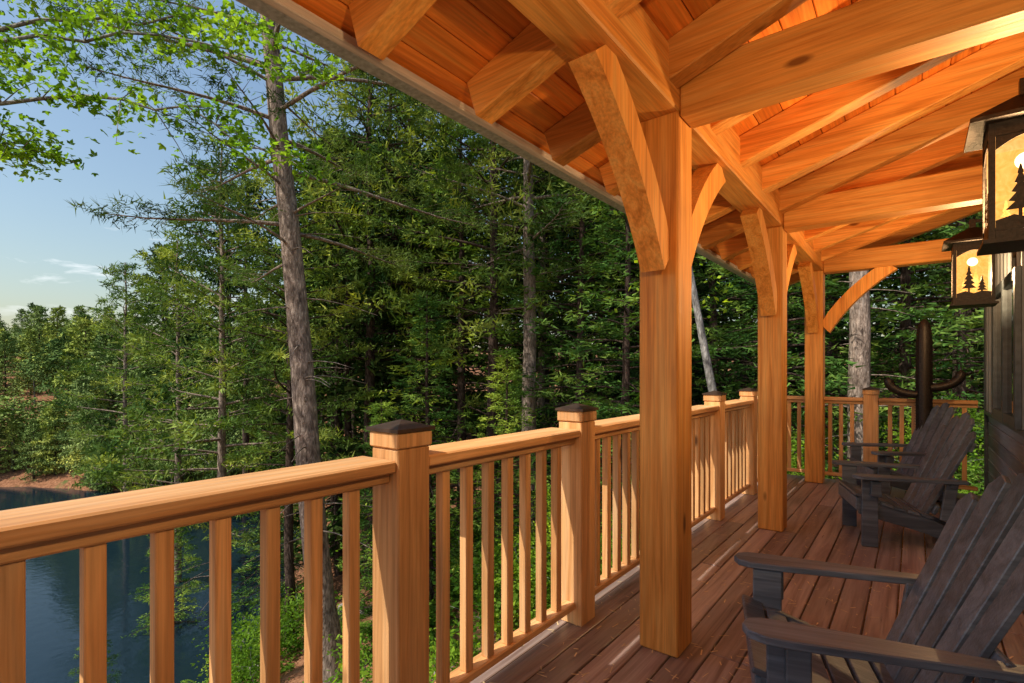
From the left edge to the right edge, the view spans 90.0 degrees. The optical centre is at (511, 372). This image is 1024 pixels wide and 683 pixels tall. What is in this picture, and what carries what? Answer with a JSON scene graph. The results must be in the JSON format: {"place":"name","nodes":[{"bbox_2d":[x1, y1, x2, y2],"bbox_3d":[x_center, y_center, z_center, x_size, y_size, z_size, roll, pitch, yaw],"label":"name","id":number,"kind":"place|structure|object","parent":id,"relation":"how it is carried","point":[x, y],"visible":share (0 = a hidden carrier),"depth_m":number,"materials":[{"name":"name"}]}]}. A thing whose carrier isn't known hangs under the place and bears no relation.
{"place":"outdoors","nodes":[
{"label":"outdoors","id":0,"kind":"place"},
{"bbox_2d":[0,486,303,682],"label":"lake water","id":1,"kind":"structure","parent":0,"point":[52,612],"depth_m":16.29,"materials":[{"name":"blue liquid"}]},
{"bbox_2d":[0,0,954,347],"label":"sky","id":2,"kind":"structure","parent":0,"point":[51,255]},
{"bbox_2d":[0,346,983,682],"bbox_3d":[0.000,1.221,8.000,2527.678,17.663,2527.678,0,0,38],"label":"ground","id":3,"kind":"structure","parent":0,"point":[8,476],"depth_m":31.70,"materials":[{"name":"green plant"}]},
{"bbox_2d":[67,634,121,682],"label":"young hemlock tree","id":4,"kind":"object","parent":3,"relation":"on","point":[108,661],"visible":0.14,"depth_m":10.64,"materials":[{"name":"green plant"}]},
{"bbox_2d":[43,262,188,491],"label":"pine tree","id":5,"kind":"object","parent":3,"relation":"on","point":[118,276],"visible":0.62,"depth_m":23.56,"materials":[{"name":"green plant"}]},
{"bbox_2d":[122,484,208,637],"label":"hemlock tree","id":6,"kind":"object","parent":3,"relation":"on","point":[192,583],"visible":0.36,"depth_m":15.01,"materials":[{"name":"green plant"}]},
{"bbox_2d":[77,228,261,583],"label":"pine tree","id":7,"kind":"object","parent":3,"relation":"on","point":[164,252],"visible":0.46,"depth_m":17.64,"materials":[{"name":"green plant"}]},
{"bbox_2d":[0,302,344,492],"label":"distant forest","id":8,"kind":"object","parent":3,"relation":"on","point":[46,347],"visible":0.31,"depth_m":35.59,"materials":[{"name":"green plant"}]},
{"bbox_2d":[0,0,350,189],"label":"maple tree","id":9,"kind":"object","parent":3,"relation":"on","point":[27,152],"visible":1,"depth_m":6.90,"materials":[{"name":"green plant"}]},
{"bbox_2d":[78,132,339,611],"bbox_3d":[-7.670,0.861,13.815,6.044,14.423,6.015,0,0,-35],"label":"pine tree","id":10,"kind":"object","parent":3,"relation":"on","point":[222,445],"visible":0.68,"depth_m":13.44,"materials":[{"name":"green plant"}]},
{"bbox_2d":[231,393,303,615],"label":"hemlock tree","id":11,"kind":"object","parent":3,"relation":"on","point":[250,544],"visible":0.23,"depth_m":15.65,"materials":[{"name":"green plant"}]},
{"bbox_2d":[39,0,500,682],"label":"pine tree","id":12,"kind":"object","parent":3,"relation":"on","point":[305,418],"visible":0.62,"depth_m":9.25,"materials":[{"name":"green plant"}]},
{"bbox_2d":[181,163,378,641],"bbox_3d":[-5.745,0.915,13.002,4.962,12.348,4.887,0,0,17],"label":"pine tree","id":13,"kind":"object","parent":3,"relation":"on","point":[289,559],"visible":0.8,"depth_m":12.84,"materials":[{"name":"green plant"}]},
{"bbox_2d":[249,603,364,667],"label":"rocks","id":14,"kind":"object","parent":3,"relation":"on","point":[361,612],"depth_m":13.67,"materials":[{"name":"stone"}]},
{"bbox_2d":[251,218,386,557],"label":"hemlock tree","id":15,"kind":"object","parent":3,"relation":"on","point":[332,496],"visible":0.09,"depth_m":18.54,"materials":[{"name":"green plant"}]},
{"bbox_2d":[180,583,535,682],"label":"ferns","id":16,"kind":"object","parent":3,"relation":"on","point":[432,620],"visible":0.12,"depth_m":11.18,"materials":[{"name":"green plant"}]},
{"bbox_2d":[247,44,471,589],"bbox_3d":[-4.555,-2.625,16.072,7.581,18.866,7.466,0,0,35],"label":"pine tree","id":17,"kind":"object","parent":3,"relation":"on","point":[370,328],"visible":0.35,"depth_m":15.12,"materials":[{"name":"green plant"}]},
{"bbox_2d":[291,64,476,421],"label":"pine tree","id":18,"kind":"object","parent":3,"relation":"on","point":[359,116],"visible":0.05,"depth_m":18.43,"materials":[{"name":"green plant"}]},
{"bbox_2d":[335,399,433,632],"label":"hemlock tree","id":19,"kind":"object","parent":3,"relation":"on","point":[381,404],"visible":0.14,"depth_m":11.38,"materials":[{"name":"green plant"}]},
{"bbox_2d":[310,63,516,421],"bbox_3d":[-3.187,-2.287,17.142,7.236,18.008,7.126,0,0,-28],"label":"pine tree","id":20,"kind":"object","parent":3,"relation":"on","point":[366,268],"visible":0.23,"depth_m":15.77,"materials":[{"name":"green plant"}]},
{"bbox_2d":[360,294,499,616],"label":"hemlock tree","id":21,"kind":"object","parent":3,"relation":"on","point":[426,380],"visible":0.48,"depth_m":12.41,"materials":[{"name":"green plant"}]},
{"bbox_2d":[351,123,558,583],"bbox_3d":[-1.642,-0.810,14.951,5.746,14.319,6.321,0,0,34],"label":"hemlock tree","id":22,"kind":"object","parent":3,"relation":"on","point":[461,367],"visible":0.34,"depth_m":14.85,"materials":[{"name":"green plant"}]},
{"bbox_2d":[356,95,621,583],"bbox_3d":[-0.697,-2.535,13.920,6.892,17.151,6.787,0,0,-8],"label":"pine tree","id":23,"kind":"object","parent":3,"relation":"on","point":[493,311],"visible":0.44,"depth_m":13.36,"materials":[{"name":"green plant"}]},
{"bbox_2d":[450,346,549,618],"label":"hemlock tree","id":24,"kind":"object","parent":3,"relation":"on","point":[507,368],"visible":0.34,"depth_m":10.89,"materials":[{"name":"green plant"}]},
{"bbox_2d":[394,93,613,563],"bbox_3d":[0.552,-3.925,13.088,7.186,19.200,7.186,0,0,-22],"label":"pine tree","id":25,"kind":"object","parent":3,"relation":"on","point":[529,353],"visible":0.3,"depth_m":12.85,"materials":[{"name":"green plant"}]},
{"bbox_2d":[433,149,630,547],"bbox_3d":[0.619,-2.172,16.855,6.965,16.700,6.998,0,0,6],"label":"pine tree","id":26,"kind":"object","parent":3,"relation":"on","point":[540,403],"visible":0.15,"depth_m":16.28,"materials":[{"name":"green plant"}]},
{"bbox_2d":[119,104,983,579],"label":"background forest","id":27,"kind":"object","parent":3,"relation":"on","point":[381,376],"visible":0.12,"depth_m":17.69,"materials":[{"name":"green plant"}]},
{"bbox_2d":[494,483,621,594],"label":"young maple tree","id":28,"kind":"object","parent":3,"relation":"on","point":[548,519],"visible":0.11,"depth_m":8.92,"materials":[{"name":"green plant"}]},
{"bbox_2d":[488,177,639,583],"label":"hemlock tree","id":29,"kind":"object","parent":3,"relation":"on","point":[581,284],"visible":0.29,"depth_m":12.73,"materials":[{"name":"green plant"}]},
{"bbox_2d":[190,397,983,682],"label":"undergrowth shrubs","id":30,"kind":"object","parent":3,"relation":"on","point":[245,653],"visible":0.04,"depth_m":10.19,"materials":[{"name":"green plant"}]},
{"bbox_2d":[516,198,720,559],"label":"hemlock tree","id":31,"kind":"object","parent":3,"relation":"on","point":[626,304],"visible":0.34,"depth_m":10.89,"materials":[{"name":"green plant"}]},
{"bbox_2d":[600,514,639,570],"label":"young maple tree","id":32,"kind":"object","parent":3,"relation":"on","point":[612,542],"visible":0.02,"depth_m":8.09,"materials":[{"name":"green plant"}]},
{"bbox_2d":[613,210,799,391],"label":"leaning tree","id":33,"kind":"object","parent":3,"relation":"on","point":[709,375],"visible":0.2,"depth_m":9.44,"materials":[{"name":"grey plant"}]},
{"bbox_2d":[612,253,840,464],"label":"hemlock tree","id":34,"kind":"object","parent":3,"relation":"on","point":[712,327],"visible":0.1,"depth_m":15.54,"materials":[{"name":"green plant"}]},
{"bbox_2d":[435,474,1023,682],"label":"deck","id":35,"kind":"structure","parent":3,"relation":"on","point":[633,660],"depth_m":3.09,"materials":[{"name":"brown wood"}]},
{"bbox_2d":[0,387,757,682],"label":"deck railing","id":36,"kind":"object","parent":35,"relation":"on","point":[400,466],"visible":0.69,"depth_m":1.85,"materials":[{"name":"brown wood"}]},
{"bbox_2d":[568,44,725,657],"bbox_3d":[0.785,0.059,2.615,0.200,2.657,1.681,0,0,38],"label":"timber post","id":37,"kind":"object","parent":35,"relation":"on","point":[667,196],"visible":0.98,"depth_m":2.51,"materials":[{"name":"brown wood"}]},
{"bbox_2d":[483,481,1013,682],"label":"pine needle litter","id":38,"kind":"object","parent":35,"relation":"on","point":[737,602],"visible":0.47,"depth_m":3.07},
{"bbox_2d":[740,207,796,531],"bbox_3d":[2.325,0.059,4.571,0.200,2.657,1.681,0,0,38],"label":"timber post","id":39,"kind":"object","parent":35,"relation":"on","point":[773,254],"visible":0.96,"depth_m":4.47,"materials":[{"name":"brown wood"}]},
{"bbox_2d":[798,262,897,482],"bbox_3d":[3.914,0.059,5.992,0.940,2.657,0.940,0,0,38],"label":"timber post","id":40,"kind":"object","parent":35,"relation":"on","point":[818,322],"visible":0.98,"depth_m":6.39,"materials":[{"name":"brown wood"}]},
{"bbox_2d":[680,0,1023,274],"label":"tie beams","id":41,"kind":"structure","parent":40,"relation":"on","point":[859,40],"depth_m":2.24,"materials":[{"name":"brown wood"}]},
{"bbox_2d":[734,472,1023,682],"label":"adirondack chair","id":42,"kind":"object","parent":35,"relation":"on","point":[962,607],"visible":1,"depth_m":1.68,"materials":[{"name":"black paint"}]},
{"bbox_2d":[787,387,977,490],"bbox_3d":[4.354,0.782,6.245,1.968,1.216,0.178,0,0,38],"label":"deck railing","id":43,"kind":"object","parent":35,"relation":"on","point":[870,401],"visible":0.59,"depth_m":6.19,"materials":[{"name":"brown wood"}]},
{"bbox_2d":[842,403,959,504],"bbox_3d":[4.220,0.854,5.494,0.959,1.067,0.810,0,0,10],"label":"adirondack chair","id":44,"kind":"object","parent":35,"relation":"on","point":[915,449],"visible":0.62,"depth_m":5.46,"materials":[{"name":"black paint"}]},
{"bbox_2d":[832,412,976,546],"bbox_3d":[3.280,0.854,4.235,0.959,1.067,0.810,0,0,20],"label":"adirondack chair","id":45,"kind":"object","parent":35,"relation":"on","point":[952,445],"visible":0.93,"depth_m":4.07,"materials":[{"name":"black paint"}]},
{"bbox_2d":[881,319,969,502],"bbox_3d":[4.561,0.400,5.675,0.769,1.980,0.340,0,0,38],"label":"metal cactus sculpture","id":46,"kind":"object","parent":35,"relation":"on","point":[922,394],"visible":0.73,"depth_m":5.62,"materials":[{"name":"metal"}]},
{"bbox_3d":[-1.775,0.059,-0.639,0.200,2.657,0.200,0,0,38],"label":"timber post","id":47,"kind":"object","parent":35,"relation":"on","visible":0},
{"bbox_2d":[508,0,822,270],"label":"eave beam","id":48,"kind":"structure","parent":47,"relation":"on","point":[634,40],"depth_m":2.27,"materials":[{"name":"brown wood"}]},
{"bbox_2d":[692,254,910,478],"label":"hemlock tree","id":49,"kind":"object","parent":3,"relation":"on","point":[830,382],"visible":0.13,"depth_m":11.79,"materials":[{"name":"green plant"}]},
{"bbox_2d":[787,426,848,479],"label":"young maple tree","id":50,"kind":"object","parent":3,"relation":"on","point":[793,462],"visible":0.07,"depth_m":9.43,"materials":[{"name":"green plant"}]},
{"bbox_2d":[711,269,968,478],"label":"hemlock tree","id":51,"kind":"object","parent":3,"relation":"on","point":[793,324],"visible":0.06,"depth_m":13.27,"materials":[{"name":"green plant"}]},
{"bbox_2d":[825,270,914,460],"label":"pine tree","id":52,"kind":"object","parent":3,"relation":"on","point":[859,336],"visible":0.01,"depth_m":10.37,"materials":[{"name":"grey plant"}]},
{"bbox_2d":[792,211,983,494],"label":"hemlock tree","id":53,"kind":"object","parent":3,"relation":"on","point":[905,351],"visible":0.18,"depth_m":11.73,"materials":[{"name":"green plant"}]},
{"bbox_2d":[825,218,983,494],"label":"hemlock tree","id":54,"kind":"object","parent":3,"relation":"on","point":[960,390],"visible":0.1,"depth_m":10.89,"materials":[{"name":"green plant"}]},
{"bbox_2d":[879,389,983,495],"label":"young maple tree","id":55,"kind":"object","parent":3,"relation":"on","point":[976,442],"visible":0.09,"depth_m":9.75,"materials":[{"name":"green plant"}]},
{"bbox_2d":[984,251,1023,483],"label":"walls","id":56,"kind":"structure","parent":3,"relation":"on","point":[1006,449],"depth_m":4.86,"materials":[{"name":"grey"}]},
{"bbox_2d":[292,0,1023,273],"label":"porch roof","id":57,"kind":"structure","parent":56,"relation":"on","point":[452,47],"depth_m":2.28,"materials":[{"name":"orange wood"}]},
{"bbox_2d":[236,0,755,284],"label":"drip edge","id":58,"kind":"object","parent":57,"relation":"on","point":[288,22],"visible":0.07,"depth_m":2.35,"materials":[{"name":"grey metal"}]},
{"bbox_2d":[261,0,754,280],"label":"eave strip","id":59,"kind":"object","parent":57,"relation":"attached to","point":[308,18],"visible":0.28,"depth_m":2.25,"materials":[{"name":"brown wood"}]},
{"bbox_2d":[681,0,869,180],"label":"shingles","id":60,"kind":"object","parent":57,"relation":"on","point":[782,29],"depth_m":2.52,"materials":[{"name":"wood"}]},
{"bbox_2d":[349,0,1023,285],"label":"rafters","id":61,"kind":"object","parent":56,"relation":"attached to","point":[528,59],"visible":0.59,"depth_m":3.22,"materials":[{"name":"brown wood"}]},
{"bbox_2d":[942,219,1015,308],"bbox_3d":[3.952,-0.941,4.334,0.470,0.758,0.390,0,0,38],"label":"hanging lantern","id":62,"kind":"object","parent":56,"relation":"hanging from","point":[972,279],"visible":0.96,"depth_m":4.28,"materials":[{"name":"metal"}]},
{"bbox_2d":[984,307,988,490],"bbox_3d":[5.556,0.490,5.840,0.250,4.800,0.070,0,0,38],"label":"corner board","id":63,"kind":"object","parent":56,"relation":"attached to","point":[986,454],"visible":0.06,"depth_m":5.88,"materials":[{"name":"brown wood"}]},
{"bbox_2d":[964,77,1023,255],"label":"hanging lantern","id":64,"kind":"object","parent":56,"relation":"hanging from","point":[995,134],"visible":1,"depth_m":2.23,"materials":[{"name":"metal"}]},
{"bbox_2d":[992,266,1021,429],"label":"windows","id":65,"kind":"structure","parent":56,"relation":"attached to","point":[1007,359],"depth_m":4.38,"materials":[{"name":"grey glass"}]}
]}

